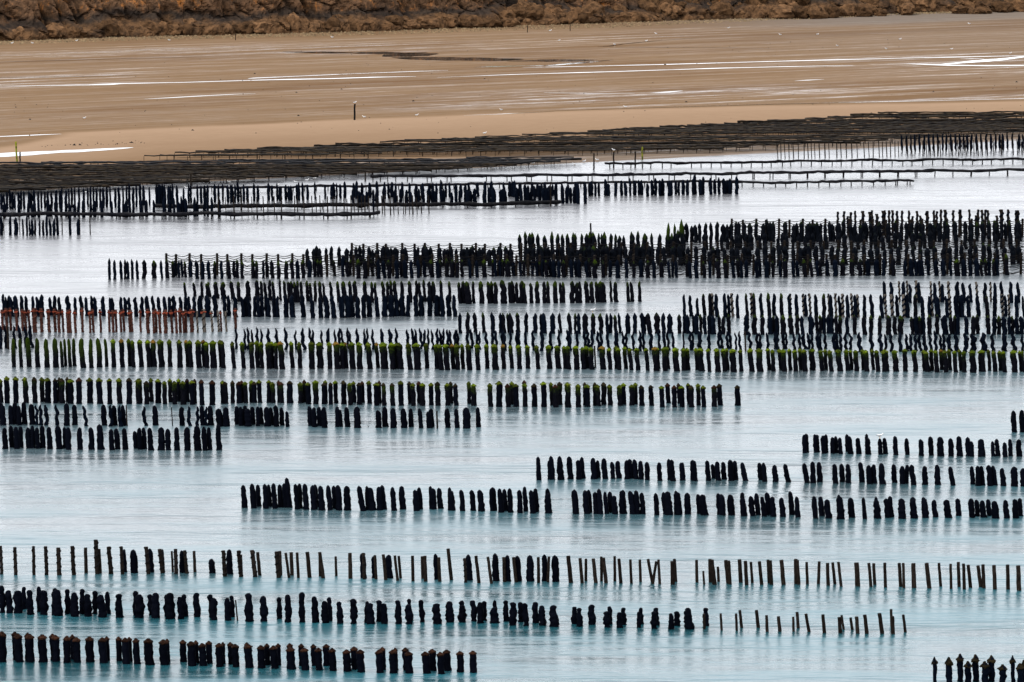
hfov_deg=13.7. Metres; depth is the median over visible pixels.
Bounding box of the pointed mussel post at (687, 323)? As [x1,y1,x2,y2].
[685,314,689,333]
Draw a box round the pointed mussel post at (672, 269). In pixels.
[671,261,674,276]
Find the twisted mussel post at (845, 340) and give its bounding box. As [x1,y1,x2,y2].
[843,332,847,349]
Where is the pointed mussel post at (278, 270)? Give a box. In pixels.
[276,261,280,278]
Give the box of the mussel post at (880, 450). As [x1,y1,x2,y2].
[878,438,882,454]
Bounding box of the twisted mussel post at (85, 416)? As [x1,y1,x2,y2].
[82,406,87,425]
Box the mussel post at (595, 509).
[593,492,597,513]
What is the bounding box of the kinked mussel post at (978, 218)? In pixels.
[977,209,979,234]
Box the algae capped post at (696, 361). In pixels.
[694,348,698,369]
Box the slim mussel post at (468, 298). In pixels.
[464,281,471,303]
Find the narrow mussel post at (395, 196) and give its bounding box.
[393,190,396,202]
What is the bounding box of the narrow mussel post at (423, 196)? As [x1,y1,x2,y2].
[422,191,424,201]
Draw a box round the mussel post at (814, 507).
[811,496,818,518]
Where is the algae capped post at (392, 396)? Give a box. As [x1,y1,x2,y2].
[390,383,395,405]
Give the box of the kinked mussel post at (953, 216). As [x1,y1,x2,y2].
[951,210,954,234]
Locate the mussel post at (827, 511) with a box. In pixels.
[824,499,831,518]
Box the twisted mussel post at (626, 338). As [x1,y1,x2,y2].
[625,330,627,349]
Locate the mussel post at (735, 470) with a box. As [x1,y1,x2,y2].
[733,461,738,479]
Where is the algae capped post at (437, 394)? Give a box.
[434,382,440,405]
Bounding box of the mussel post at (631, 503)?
[628,491,635,514]
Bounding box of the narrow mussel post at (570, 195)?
[569,187,572,202]
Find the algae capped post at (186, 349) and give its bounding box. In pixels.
[184,340,188,366]
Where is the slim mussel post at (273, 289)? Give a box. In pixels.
[271,281,275,299]
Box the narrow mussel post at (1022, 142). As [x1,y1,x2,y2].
[1022,134,1023,149]
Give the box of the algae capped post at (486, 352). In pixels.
[484,344,489,368]
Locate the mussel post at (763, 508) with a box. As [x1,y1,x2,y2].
[760,497,766,516]
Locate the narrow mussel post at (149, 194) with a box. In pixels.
[148,186,150,205]
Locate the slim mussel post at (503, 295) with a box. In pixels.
[499,280,506,303]
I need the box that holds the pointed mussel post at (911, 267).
[908,258,914,275]
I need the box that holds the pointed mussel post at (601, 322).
[598,313,603,333]
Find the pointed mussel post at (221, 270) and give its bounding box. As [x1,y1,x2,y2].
[219,261,223,278]
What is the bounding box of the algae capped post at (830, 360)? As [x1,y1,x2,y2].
[827,350,833,371]
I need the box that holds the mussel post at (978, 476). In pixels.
[975,466,981,485]
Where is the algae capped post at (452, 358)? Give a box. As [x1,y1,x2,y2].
[450,344,455,368]
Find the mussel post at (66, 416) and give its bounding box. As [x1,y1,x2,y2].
[64,403,69,425]
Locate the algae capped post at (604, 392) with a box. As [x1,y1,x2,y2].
[601,382,606,404]
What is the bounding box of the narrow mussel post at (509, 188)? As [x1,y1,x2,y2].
[508,181,510,196]
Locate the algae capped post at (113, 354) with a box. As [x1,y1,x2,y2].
[110,339,115,367]
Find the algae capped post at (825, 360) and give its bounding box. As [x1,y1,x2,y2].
[823,349,827,369]
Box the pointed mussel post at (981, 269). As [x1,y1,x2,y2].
[979,259,983,275]
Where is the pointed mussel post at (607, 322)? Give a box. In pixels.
[605,313,608,332]
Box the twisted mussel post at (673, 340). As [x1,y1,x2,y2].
[671,332,674,348]
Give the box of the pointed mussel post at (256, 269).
[255,260,258,278]
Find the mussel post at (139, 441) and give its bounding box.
[137,428,142,449]
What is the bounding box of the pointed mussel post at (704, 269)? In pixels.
[702,261,705,277]
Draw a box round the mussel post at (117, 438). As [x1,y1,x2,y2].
[114,428,120,448]
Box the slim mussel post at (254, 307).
[253,296,256,316]
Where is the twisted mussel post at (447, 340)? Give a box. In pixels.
[446,330,449,347]
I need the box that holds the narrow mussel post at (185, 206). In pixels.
[184,198,187,216]
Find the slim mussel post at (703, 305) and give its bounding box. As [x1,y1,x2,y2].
[702,294,706,314]
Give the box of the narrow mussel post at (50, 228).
[48,219,51,235]
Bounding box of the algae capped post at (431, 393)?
[428,383,433,405]
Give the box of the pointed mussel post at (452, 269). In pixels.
[449,259,454,277]
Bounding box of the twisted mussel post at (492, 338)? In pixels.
[491,330,493,344]
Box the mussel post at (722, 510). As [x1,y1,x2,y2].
[719,494,725,515]
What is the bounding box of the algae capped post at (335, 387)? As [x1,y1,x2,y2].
[333,380,338,402]
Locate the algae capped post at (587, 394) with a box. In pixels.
[584,384,590,406]
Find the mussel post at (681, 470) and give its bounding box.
[679,462,683,480]
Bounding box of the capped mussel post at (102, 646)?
[98,637,107,662]
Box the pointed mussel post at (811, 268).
[808,259,813,276]
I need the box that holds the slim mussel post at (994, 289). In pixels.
[993,282,996,297]
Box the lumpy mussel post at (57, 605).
[52,590,62,615]
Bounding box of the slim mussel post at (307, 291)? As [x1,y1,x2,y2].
[305,280,308,301]
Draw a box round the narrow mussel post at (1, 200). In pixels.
[0,193,2,208]
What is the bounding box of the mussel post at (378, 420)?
[375,410,381,427]
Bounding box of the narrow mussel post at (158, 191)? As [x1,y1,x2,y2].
[157,183,159,203]
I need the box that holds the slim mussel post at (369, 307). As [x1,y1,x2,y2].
[366,295,372,316]
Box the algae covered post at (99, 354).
[96,338,102,367]
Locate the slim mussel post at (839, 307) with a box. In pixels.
[837,295,841,316]
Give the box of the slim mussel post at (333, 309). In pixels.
[329,296,336,317]
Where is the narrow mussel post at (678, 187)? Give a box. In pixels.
[677,181,679,194]
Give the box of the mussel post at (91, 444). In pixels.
[88,427,94,449]
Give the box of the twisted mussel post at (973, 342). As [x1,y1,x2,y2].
[970,333,976,350]
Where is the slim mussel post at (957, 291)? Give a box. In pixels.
[954,281,959,298]
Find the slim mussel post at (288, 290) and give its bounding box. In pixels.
[287,281,289,302]
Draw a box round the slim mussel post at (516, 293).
[515,282,518,302]
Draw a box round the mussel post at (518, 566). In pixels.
[515,556,521,581]
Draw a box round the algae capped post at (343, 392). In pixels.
[341,380,346,403]
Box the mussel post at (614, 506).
[611,496,617,514]
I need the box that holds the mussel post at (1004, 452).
[1002,442,1007,456]
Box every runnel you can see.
[0,134,50,136]
[0,147,133,156]
[18,56,222,61]
[31,76,412,85]
[152,93,254,98]
[248,70,447,78]
[299,51,427,53]
[382,53,437,56]
[392,57,522,60]
[459,65,840,76]
[484,60,607,66]
[521,59,592,61]
[561,98,1023,110]
[564,56,989,66]
[600,38,687,46]
[665,47,718,47]
[922,64,1023,65]
[945,56,1023,63]
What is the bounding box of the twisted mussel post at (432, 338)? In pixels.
[430,330,433,349]
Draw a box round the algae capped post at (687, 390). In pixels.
[686,383,689,404]
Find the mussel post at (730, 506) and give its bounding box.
[727,494,734,515]
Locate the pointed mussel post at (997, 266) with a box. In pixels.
[995,258,999,275]
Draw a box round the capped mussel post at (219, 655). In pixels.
[215,643,223,666]
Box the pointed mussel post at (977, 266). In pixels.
[973,258,979,275]
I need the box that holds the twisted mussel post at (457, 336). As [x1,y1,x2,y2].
[456,330,459,347]
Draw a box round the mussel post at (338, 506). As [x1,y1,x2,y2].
[335,485,342,510]
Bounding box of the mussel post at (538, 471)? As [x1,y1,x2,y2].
[536,457,541,479]
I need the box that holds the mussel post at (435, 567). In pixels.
[433,554,437,579]
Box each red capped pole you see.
[0,309,3,329]
[4,308,8,330]
[8,308,11,330]
[14,309,18,330]
[20,309,23,330]
[23,310,27,330]
[27,310,30,329]
[30,308,37,332]
[38,308,43,331]
[46,309,50,332]
[52,309,56,331]
[56,310,60,332]
[61,309,64,331]
[66,310,69,332]
[68,309,71,332]
[72,310,76,332]
[80,308,83,331]
[88,310,91,332]
[91,309,94,332]
[98,309,101,332]
[107,310,110,331]
[111,310,114,332]
[114,309,117,331]
[118,310,122,331]
[121,309,125,331]
[127,310,130,331]
[130,310,133,331]
[138,310,141,331]
[145,309,149,333]
[151,310,154,332]
[154,309,157,332]
[157,310,161,332]
[162,310,167,333]
[169,310,173,332]
[174,309,177,332]
[178,308,181,332]
[181,311,184,332]
[184,310,187,332]
[188,309,194,331]
[200,309,205,331]
[209,311,213,331]
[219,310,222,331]
[233,308,236,328]
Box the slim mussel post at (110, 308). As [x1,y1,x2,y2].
[109,297,111,316]
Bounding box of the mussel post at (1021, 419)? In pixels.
[1019,410,1023,432]
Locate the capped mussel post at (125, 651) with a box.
[121,637,129,663]
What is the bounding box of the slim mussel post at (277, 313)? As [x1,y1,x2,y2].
[275,296,279,316]
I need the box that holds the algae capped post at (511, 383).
[509,381,513,404]
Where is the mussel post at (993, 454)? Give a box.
[991,441,995,456]
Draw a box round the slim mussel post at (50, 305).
[48,297,52,315]
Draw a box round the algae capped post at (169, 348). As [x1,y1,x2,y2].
[167,339,172,366]
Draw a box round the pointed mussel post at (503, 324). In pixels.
[501,313,506,332]
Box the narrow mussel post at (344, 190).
[343,181,346,197]
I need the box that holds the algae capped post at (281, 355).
[277,341,284,368]
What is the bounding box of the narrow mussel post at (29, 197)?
[28,191,30,207]
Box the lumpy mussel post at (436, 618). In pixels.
[432,603,441,623]
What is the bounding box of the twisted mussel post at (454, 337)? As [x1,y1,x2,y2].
[453,329,456,345]
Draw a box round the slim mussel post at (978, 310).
[975,295,980,316]
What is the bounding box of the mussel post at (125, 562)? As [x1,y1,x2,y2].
[123,549,126,571]
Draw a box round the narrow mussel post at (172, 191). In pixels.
[171,184,173,203]
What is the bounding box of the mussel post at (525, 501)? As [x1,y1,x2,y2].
[522,486,527,511]
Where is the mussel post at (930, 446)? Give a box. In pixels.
[928,436,933,455]
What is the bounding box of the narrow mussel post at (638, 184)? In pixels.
[637,180,639,194]
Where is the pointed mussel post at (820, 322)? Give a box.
[818,314,822,333]
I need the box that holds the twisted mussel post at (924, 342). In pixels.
[922,333,927,350]
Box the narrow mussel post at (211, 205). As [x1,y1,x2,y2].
[210,197,213,216]
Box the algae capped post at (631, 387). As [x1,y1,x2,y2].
[628,384,634,405]
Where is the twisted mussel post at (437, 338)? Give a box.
[435,328,439,344]
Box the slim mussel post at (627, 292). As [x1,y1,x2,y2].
[626,282,629,301]
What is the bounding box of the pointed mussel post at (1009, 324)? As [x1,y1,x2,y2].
[1007,316,1010,334]
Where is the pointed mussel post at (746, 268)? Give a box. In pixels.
[744,259,748,276]
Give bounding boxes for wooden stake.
[7,326,8,348]
[84,547,87,572]
[98,549,101,572]
[171,551,173,571]
[193,551,196,571]
[233,196,234,218]
[235,600,237,620]
[256,552,261,574]
[279,551,281,575]
[284,553,290,577]
[289,552,293,575]
[296,552,299,577]
[305,552,311,577]
[318,552,324,578]
[334,556,337,575]
[348,553,352,578]
[373,555,377,579]
[382,554,386,579]
[394,555,398,580]
[397,556,401,577]
[411,556,414,580]
[421,556,423,578]
[423,556,427,581]
[436,411,437,428]
[437,557,441,581]
[446,548,452,579]
[474,556,480,582]
[486,557,492,583]
[502,557,505,581]
[512,557,517,581]
[537,557,539,582]
[546,556,549,581]
[566,556,572,582]
[578,558,583,582]
[584,559,586,580]
[592,558,597,582]
[594,346,595,367]
[600,556,602,580]
[602,558,607,582]
[613,556,615,580]
[617,558,622,583]
[629,559,632,582]
[639,559,641,581]
[647,559,652,581]
[651,561,656,583]
[657,559,660,583]
[670,561,674,584]
[673,559,676,581]
[695,560,698,582]
[703,614,705,628]
[708,559,711,582]
[710,559,716,584]
[717,567,719,581]
[720,613,722,629]
[724,560,727,582]
[727,560,731,583]
[735,613,737,630]
[738,559,742,582]
[738,610,742,627]
[744,331,745,350]
[744,561,748,584]
[750,562,753,582]
[755,610,759,627]
[758,561,763,584]
[765,615,768,631]
[766,560,769,582]
[769,560,772,584]
[777,616,781,631]
[779,560,785,584]
[792,617,794,631]
[794,559,797,583]
[795,612,799,627]
[796,560,800,584]
[804,613,810,631]
[805,562,808,583]
[817,561,820,583]
[821,614,825,632]
[826,563,829,585]
[831,562,835,583]
[837,562,842,586]
[837,617,841,632]
[840,615,844,629]
[849,617,853,629]
[854,562,859,586]
[855,616,859,633]
[863,614,868,633]
[867,563,872,586]
[872,563,876,584]
[877,613,883,633]
[883,563,886,587]
[890,616,894,633]
[898,563,901,586]
[902,563,904,587]
[902,614,906,631]
[911,563,916,587]
[925,563,931,588]
[938,563,941,586]
[949,564,952,588]
[957,562,960,586]
[962,563,965,589]
[967,565,971,587]
[976,565,981,586]
[981,564,985,588]
[992,565,996,589]
[1006,564,1009,589]
[1016,565,1020,590]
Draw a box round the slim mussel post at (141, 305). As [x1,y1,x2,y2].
[139,297,144,316]
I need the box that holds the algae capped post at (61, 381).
[58,378,64,402]
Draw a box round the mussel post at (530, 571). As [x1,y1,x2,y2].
[526,555,534,581]
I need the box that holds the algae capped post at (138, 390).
[135,378,141,403]
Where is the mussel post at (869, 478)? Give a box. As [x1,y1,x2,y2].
[866,465,872,483]
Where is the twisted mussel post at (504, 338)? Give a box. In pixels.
[502,331,506,350]
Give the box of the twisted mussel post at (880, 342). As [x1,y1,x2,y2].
[877,333,883,351]
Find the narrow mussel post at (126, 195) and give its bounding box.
[125,186,127,201]
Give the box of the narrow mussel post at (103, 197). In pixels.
[102,188,104,207]
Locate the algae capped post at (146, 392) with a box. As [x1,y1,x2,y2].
[143,381,149,403]
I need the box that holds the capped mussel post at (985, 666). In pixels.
[979,661,990,681]
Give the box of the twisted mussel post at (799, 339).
[797,332,801,349]
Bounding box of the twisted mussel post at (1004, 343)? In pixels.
[1001,333,1007,351]
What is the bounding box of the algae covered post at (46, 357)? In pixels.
[43,339,49,367]
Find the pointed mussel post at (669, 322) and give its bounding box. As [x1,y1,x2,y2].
[667,313,672,333]
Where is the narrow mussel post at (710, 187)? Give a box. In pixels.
[709,178,712,194]
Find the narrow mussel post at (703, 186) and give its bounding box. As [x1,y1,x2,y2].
[702,177,704,194]
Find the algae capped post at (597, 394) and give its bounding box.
[594,384,600,405]
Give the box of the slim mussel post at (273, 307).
[272,296,275,316]
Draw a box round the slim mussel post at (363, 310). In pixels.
[361,295,366,317]
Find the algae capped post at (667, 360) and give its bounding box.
[665,346,670,368]
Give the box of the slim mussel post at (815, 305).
[814,294,817,316]
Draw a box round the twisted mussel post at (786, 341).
[785,333,787,348]
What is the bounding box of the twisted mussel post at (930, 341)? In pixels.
[928,334,932,349]
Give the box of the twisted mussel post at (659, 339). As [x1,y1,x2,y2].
[657,330,660,350]
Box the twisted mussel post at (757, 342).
[755,332,759,349]
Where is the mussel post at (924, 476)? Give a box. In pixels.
[922,466,927,484]
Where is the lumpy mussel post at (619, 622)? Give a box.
[616,612,622,627]
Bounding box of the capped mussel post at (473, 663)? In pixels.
[469,651,476,672]
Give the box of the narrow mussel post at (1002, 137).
[1001,133,1003,150]
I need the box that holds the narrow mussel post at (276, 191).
[276,183,277,200]
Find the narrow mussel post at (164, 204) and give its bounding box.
[162,196,165,216]
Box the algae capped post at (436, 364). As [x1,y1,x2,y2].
[433,344,438,368]
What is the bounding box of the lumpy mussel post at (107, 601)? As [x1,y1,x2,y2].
[105,591,110,613]
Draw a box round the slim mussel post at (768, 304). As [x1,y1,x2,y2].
[766,293,770,316]
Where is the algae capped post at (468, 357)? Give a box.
[465,343,471,369]
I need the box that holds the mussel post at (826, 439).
[824,434,828,452]
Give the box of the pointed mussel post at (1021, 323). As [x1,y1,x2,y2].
[1019,316,1023,334]
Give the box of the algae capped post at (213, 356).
[209,340,216,367]
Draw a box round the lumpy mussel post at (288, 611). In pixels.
[284,594,291,622]
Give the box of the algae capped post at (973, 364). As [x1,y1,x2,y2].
[968,350,976,372]
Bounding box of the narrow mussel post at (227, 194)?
[226,185,229,202]
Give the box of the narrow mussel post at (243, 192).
[242,184,244,201]
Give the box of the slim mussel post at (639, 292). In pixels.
[638,281,641,301]
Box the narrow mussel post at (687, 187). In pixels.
[686,179,688,194]
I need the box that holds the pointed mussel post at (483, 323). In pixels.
[481,312,485,332]
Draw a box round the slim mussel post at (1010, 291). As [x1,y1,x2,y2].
[1008,281,1012,302]
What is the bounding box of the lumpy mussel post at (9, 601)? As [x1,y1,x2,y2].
[4,590,13,612]
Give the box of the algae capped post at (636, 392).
[633,383,637,403]
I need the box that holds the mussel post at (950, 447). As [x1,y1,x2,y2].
[948,438,953,455]
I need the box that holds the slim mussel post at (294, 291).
[293,281,296,302]
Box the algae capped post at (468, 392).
[467,381,470,403]
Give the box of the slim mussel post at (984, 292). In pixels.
[982,282,986,302]
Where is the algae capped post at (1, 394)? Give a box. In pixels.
[0,379,3,402]
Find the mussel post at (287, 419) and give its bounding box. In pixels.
[285,411,289,426]
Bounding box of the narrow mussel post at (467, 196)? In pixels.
[466,189,469,201]
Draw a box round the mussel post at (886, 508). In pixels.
[883,498,890,517]
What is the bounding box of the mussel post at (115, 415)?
[112,405,117,425]
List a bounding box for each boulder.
[15,26,24,36]
[46,24,64,37]
[66,27,77,36]
[81,27,96,35]
[96,20,119,36]
[128,26,139,32]
[140,20,161,33]
[159,21,167,32]
[167,22,182,35]
[182,24,193,35]
[183,18,196,23]
[198,26,204,34]
[222,23,233,34]
[231,24,241,33]
[237,21,253,33]
[252,18,271,33]
[286,12,301,30]
[299,20,309,27]
[309,22,323,32]
[324,16,340,29]
[332,14,344,18]
[348,19,356,31]
[385,15,403,25]
[403,19,420,28]
[416,16,439,28]
[435,12,445,18]
[444,14,459,27]
[458,15,485,27]
[483,16,501,27]
[501,10,515,17]
[501,18,515,26]
[506,4,525,17]
[517,0,530,7]
[519,11,526,17]
[522,18,531,22]
[526,5,543,19]
[544,3,553,7]
[550,7,564,18]
[559,17,568,23]
[565,16,572,23]
[568,11,579,20]
[573,6,581,12]
[578,13,587,23]
[581,1,605,19]
[611,4,628,11]
[612,11,629,21]
[638,0,660,12]
[660,0,676,5]
[661,2,671,16]
[670,12,677,19]
[672,5,685,15]
[677,1,686,7]
[709,1,733,15]
[744,0,767,4]
[768,4,794,18]
[778,0,794,4]
[786,1,797,6]
[791,5,808,18]
[794,0,809,5]
[807,5,828,18]
[824,4,839,17]
[839,3,855,16]
[854,5,872,16]
[872,8,887,15]
[890,0,898,6]
[897,0,911,7]
[897,2,915,14]
[915,0,935,11]
[951,5,967,13]
[966,7,978,13]
[977,6,991,13]
[991,1,1013,12]
[1012,0,1023,11]
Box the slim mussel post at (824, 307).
[822,293,826,316]
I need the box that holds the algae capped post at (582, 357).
[579,347,585,368]
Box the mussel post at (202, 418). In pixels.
[200,406,204,425]
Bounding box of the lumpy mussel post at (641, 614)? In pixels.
[638,608,643,624]
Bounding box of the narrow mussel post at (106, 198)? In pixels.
[105,187,108,206]
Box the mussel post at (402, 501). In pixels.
[399,486,405,509]
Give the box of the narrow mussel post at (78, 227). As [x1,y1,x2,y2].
[76,219,79,234]
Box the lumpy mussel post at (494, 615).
[489,607,499,623]
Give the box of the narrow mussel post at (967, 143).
[966,134,968,150]
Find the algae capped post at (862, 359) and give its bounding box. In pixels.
[860,349,863,369]
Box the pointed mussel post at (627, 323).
[625,313,630,333]
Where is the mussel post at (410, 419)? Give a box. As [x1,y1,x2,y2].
[408,408,413,426]
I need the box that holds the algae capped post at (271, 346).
[270,341,273,367]
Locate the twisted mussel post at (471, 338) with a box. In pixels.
[469,329,473,348]
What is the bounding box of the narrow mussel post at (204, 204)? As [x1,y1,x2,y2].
[203,197,205,215]
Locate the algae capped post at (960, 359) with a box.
[958,349,961,370]
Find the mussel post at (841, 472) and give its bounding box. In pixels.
[839,464,844,481]
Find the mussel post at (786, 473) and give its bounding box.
[783,464,790,481]
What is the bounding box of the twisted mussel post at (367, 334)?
[366,328,368,342]
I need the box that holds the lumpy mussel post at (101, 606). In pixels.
[96,594,106,617]
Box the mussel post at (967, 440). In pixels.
[965,437,969,455]
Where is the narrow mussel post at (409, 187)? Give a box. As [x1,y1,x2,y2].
[408,183,410,197]
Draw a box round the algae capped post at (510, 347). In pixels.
[508,345,513,368]
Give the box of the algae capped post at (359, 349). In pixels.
[355,342,362,368]
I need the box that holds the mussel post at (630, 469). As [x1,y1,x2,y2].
[628,459,633,478]
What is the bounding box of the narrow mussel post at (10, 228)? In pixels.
[9,215,11,234]
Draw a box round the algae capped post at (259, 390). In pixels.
[256,380,262,402]
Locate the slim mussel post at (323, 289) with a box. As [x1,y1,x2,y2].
[322,283,325,301]
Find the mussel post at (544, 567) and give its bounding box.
[542,554,546,580]
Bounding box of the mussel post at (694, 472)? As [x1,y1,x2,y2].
[692,461,697,480]
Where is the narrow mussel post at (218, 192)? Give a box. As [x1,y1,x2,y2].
[217,185,219,198]
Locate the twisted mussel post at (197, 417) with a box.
[195,406,199,425]
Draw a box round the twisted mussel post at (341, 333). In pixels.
[340,329,343,342]
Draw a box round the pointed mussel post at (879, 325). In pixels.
[877,315,881,334]
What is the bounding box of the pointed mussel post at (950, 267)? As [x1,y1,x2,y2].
[948,259,952,275]
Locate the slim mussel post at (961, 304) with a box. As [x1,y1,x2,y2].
[958,295,964,316]
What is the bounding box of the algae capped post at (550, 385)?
[548,382,553,404]
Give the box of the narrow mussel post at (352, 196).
[351,189,353,202]
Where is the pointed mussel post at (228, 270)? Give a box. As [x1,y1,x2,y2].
[226,260,230,278]
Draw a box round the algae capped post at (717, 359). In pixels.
[713,348,720,371]
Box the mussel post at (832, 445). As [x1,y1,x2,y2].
[830,437,835,453]
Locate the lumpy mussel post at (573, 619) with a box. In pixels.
[570,607,576,623]
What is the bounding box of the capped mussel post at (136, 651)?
[132,638,140,664]
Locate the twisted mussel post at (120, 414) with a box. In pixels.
[117,405,122,426]
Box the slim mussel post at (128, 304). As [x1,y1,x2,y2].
[127,297,130,309]
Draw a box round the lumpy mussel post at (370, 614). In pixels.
[366,603,374,623]
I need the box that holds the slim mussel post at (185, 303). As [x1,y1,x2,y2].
[183,295,186,309]
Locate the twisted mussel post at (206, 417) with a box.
[204,407,208,425]
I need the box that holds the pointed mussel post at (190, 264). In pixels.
[188,260,192,276]
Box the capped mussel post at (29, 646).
[24,634,34,662]
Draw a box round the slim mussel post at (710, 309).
[708,293,712,315]
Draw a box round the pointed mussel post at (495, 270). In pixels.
[493,259,496,276]
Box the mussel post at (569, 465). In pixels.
[566,456,573,478]
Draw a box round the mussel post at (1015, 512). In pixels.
[1012,499,1018,518]
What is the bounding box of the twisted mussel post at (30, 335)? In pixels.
[28,325,33,347]
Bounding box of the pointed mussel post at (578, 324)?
[576,313,580,333]
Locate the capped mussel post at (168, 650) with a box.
[166,639,170,661]
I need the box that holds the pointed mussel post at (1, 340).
[0,326,2,348]
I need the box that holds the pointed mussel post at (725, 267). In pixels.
[723,259,728,277]
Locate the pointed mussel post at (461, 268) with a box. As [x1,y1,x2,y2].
[460,259,463,276]
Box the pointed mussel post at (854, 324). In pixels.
[852,315,856,334]
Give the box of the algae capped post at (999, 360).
[997,350,1001,370]
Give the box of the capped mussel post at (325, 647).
[322,644,329,665]
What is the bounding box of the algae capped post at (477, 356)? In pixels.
[474,344,480,369]
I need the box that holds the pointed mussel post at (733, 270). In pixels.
[731,260,735,277]
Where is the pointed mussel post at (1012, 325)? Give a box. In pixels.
[1011,316,1014,333]
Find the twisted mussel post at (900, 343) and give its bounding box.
[898,332,902,351]
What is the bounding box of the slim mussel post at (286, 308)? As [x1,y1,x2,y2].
[283,295,288,317]
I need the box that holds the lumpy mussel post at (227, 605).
[224,598,230,620]
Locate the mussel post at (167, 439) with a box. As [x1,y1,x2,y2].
[165,429,170,449]
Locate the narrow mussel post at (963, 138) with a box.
[962,135,964,150]
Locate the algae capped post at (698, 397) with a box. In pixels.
[695,383,700,405]
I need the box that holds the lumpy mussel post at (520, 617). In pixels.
[517,602,523,622]
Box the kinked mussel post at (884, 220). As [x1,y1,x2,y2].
[884,210,885,235]
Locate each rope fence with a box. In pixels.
[165,253,1023,276]
[351,239,1023,263]
[731,218,1023,237]
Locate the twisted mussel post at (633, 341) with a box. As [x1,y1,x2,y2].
[631,331,634,350]
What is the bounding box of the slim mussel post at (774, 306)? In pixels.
[772,293,775,315]
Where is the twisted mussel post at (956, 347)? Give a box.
[953,332,958,351]
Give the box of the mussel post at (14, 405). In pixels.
[12,402,16,423]
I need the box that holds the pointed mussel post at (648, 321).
[645,313,652,332]
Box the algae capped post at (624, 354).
[622,346,627,368]
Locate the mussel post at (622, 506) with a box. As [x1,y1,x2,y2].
[618,491,625,513]
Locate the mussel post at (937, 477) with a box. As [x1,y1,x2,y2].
[934,465,940,484]
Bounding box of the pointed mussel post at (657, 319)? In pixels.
[653,312,660,333]
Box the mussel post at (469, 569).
[466,554,472,580]
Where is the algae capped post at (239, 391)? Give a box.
[236,381,241,402]
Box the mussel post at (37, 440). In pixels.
[34,427,40,448]
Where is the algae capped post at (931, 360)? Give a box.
[929,349,933,370]
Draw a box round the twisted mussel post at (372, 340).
[371,329,374,349]
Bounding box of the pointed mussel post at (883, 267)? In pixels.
[881,259,885,275]
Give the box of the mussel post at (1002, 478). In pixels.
[1000,468,1006,485]
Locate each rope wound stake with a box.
[0,546,3,573]
[13,547,17,574]
[31,546,35,574]
[44,546,48,574]
[56,547,61,574]
[70,546,75,574]
[93,539,99,573]
[106,546,113,573]
[119,546,123,573]
[144,546,150,573]
[158,549,164,572]
[173,549,177,573]
[183,550,188,573]
[196,311,198,332]
[216,311,219,331]
[221,550,226,576]
[224,311,227,331]
[236,550,242,576]
[250,550,257,576]
[274,551,280,577]
[362,553,365,578]
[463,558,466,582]
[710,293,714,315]
[730,293,734,315]
[749,293,752,315]
[801,294,804,315]
[808,293,811,315]
[834,293,837,316]
[840,294,844,316]
[850,293,852,317]
[856,294,859,316]
[883,294,887,315]
[889,294,894,315]
[897,281,900,301]
[901,295,905,317]
[906,280,908,294]
[914,280,917,301]
[930,294,933,315]
[938,281,940,299]
[947,281,950,294]
[948,295,951,315]
[974,282,978,295]
[989,282,991,301]
[1000,294,1003,315]
[1007,294,1010,315]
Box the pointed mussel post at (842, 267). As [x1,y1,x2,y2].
[840,259,845,275]
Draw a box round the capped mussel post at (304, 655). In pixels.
[300,648,308,670]
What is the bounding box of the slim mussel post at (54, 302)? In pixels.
[52,295,56,314]
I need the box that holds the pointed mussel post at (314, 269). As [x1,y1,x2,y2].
[312,259,316,276]
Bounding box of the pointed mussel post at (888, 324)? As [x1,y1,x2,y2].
[886,315,891,334]
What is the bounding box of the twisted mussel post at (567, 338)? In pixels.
[565,330,568,346]
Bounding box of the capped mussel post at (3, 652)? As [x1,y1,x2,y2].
[0,631,6,662]
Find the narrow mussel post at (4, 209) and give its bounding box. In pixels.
[2,203,6,217]
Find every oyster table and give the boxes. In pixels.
[0,160,560,166]
[0,161,529,168]
[0,163,516,169]
[0,164,495,170]
[0,166,471,172]
[0,167,452,173]
[0,168,431,175]
[0,169,417,175]
[0,171,386,178]
[0,172,356,179]
[0,173,318,180]
[0,176,265,183]
[0,178,245,184]
[0,179,209,186]
[0,180,172,188]
[0,180,187,187]
[0,182,140,190]
[0,184,108,191]
[0,185,91,192]
[0,186,65,191]
[0,187,45,189]
[2,175,283,180]
[41,158,570,165]
[144,153,328,159]
[160,152,381,159]
[174,148,640,157]
[195,147,722,156]
[218,158,581,163]
[224,145,748,153]
[257,143,778,152]
[290,143,801,152]
[314,141,859,147]
[335,139,887,147]
[380,137,917,143]
[405,136,945,142]
[442,134,969,141]
[466,156,573,162]
[475,133,998,141]
[522,130,1023,136]
[549,129,1023,136]
[587,128,1023,135]
[602,126,1023,134]
[616,125,1021,128]
[629,124,1023,130]
[659,123,1023,126]
[687,122,1023,125]
[701,121,1023,124]
[724,120,995,124]
[737,118,1023,124]
[768,118,1023,120]
[805,115,1023,119]
[827,114,1016,118]
[850,112,1023,118]
[878,111,1023,115]
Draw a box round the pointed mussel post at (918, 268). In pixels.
[917,259,920,275]
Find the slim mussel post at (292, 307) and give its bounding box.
[289,295,295,317]
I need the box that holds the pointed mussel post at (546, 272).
[544,260,548,276]
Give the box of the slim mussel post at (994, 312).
[992,295,996,316]
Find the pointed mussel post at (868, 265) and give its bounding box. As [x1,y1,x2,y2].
[864,259,870,275]
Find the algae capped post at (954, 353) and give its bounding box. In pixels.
[952,350,957,371]
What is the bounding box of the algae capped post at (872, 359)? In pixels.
[870,349,874,369]
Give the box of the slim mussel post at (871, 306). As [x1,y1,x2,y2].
[869,294,873,317]
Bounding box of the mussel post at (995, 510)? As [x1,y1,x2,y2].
[991,501,999,518]
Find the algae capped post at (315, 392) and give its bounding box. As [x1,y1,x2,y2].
[312,380,318,403]
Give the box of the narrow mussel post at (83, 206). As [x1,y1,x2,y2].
[81,200,85,217]

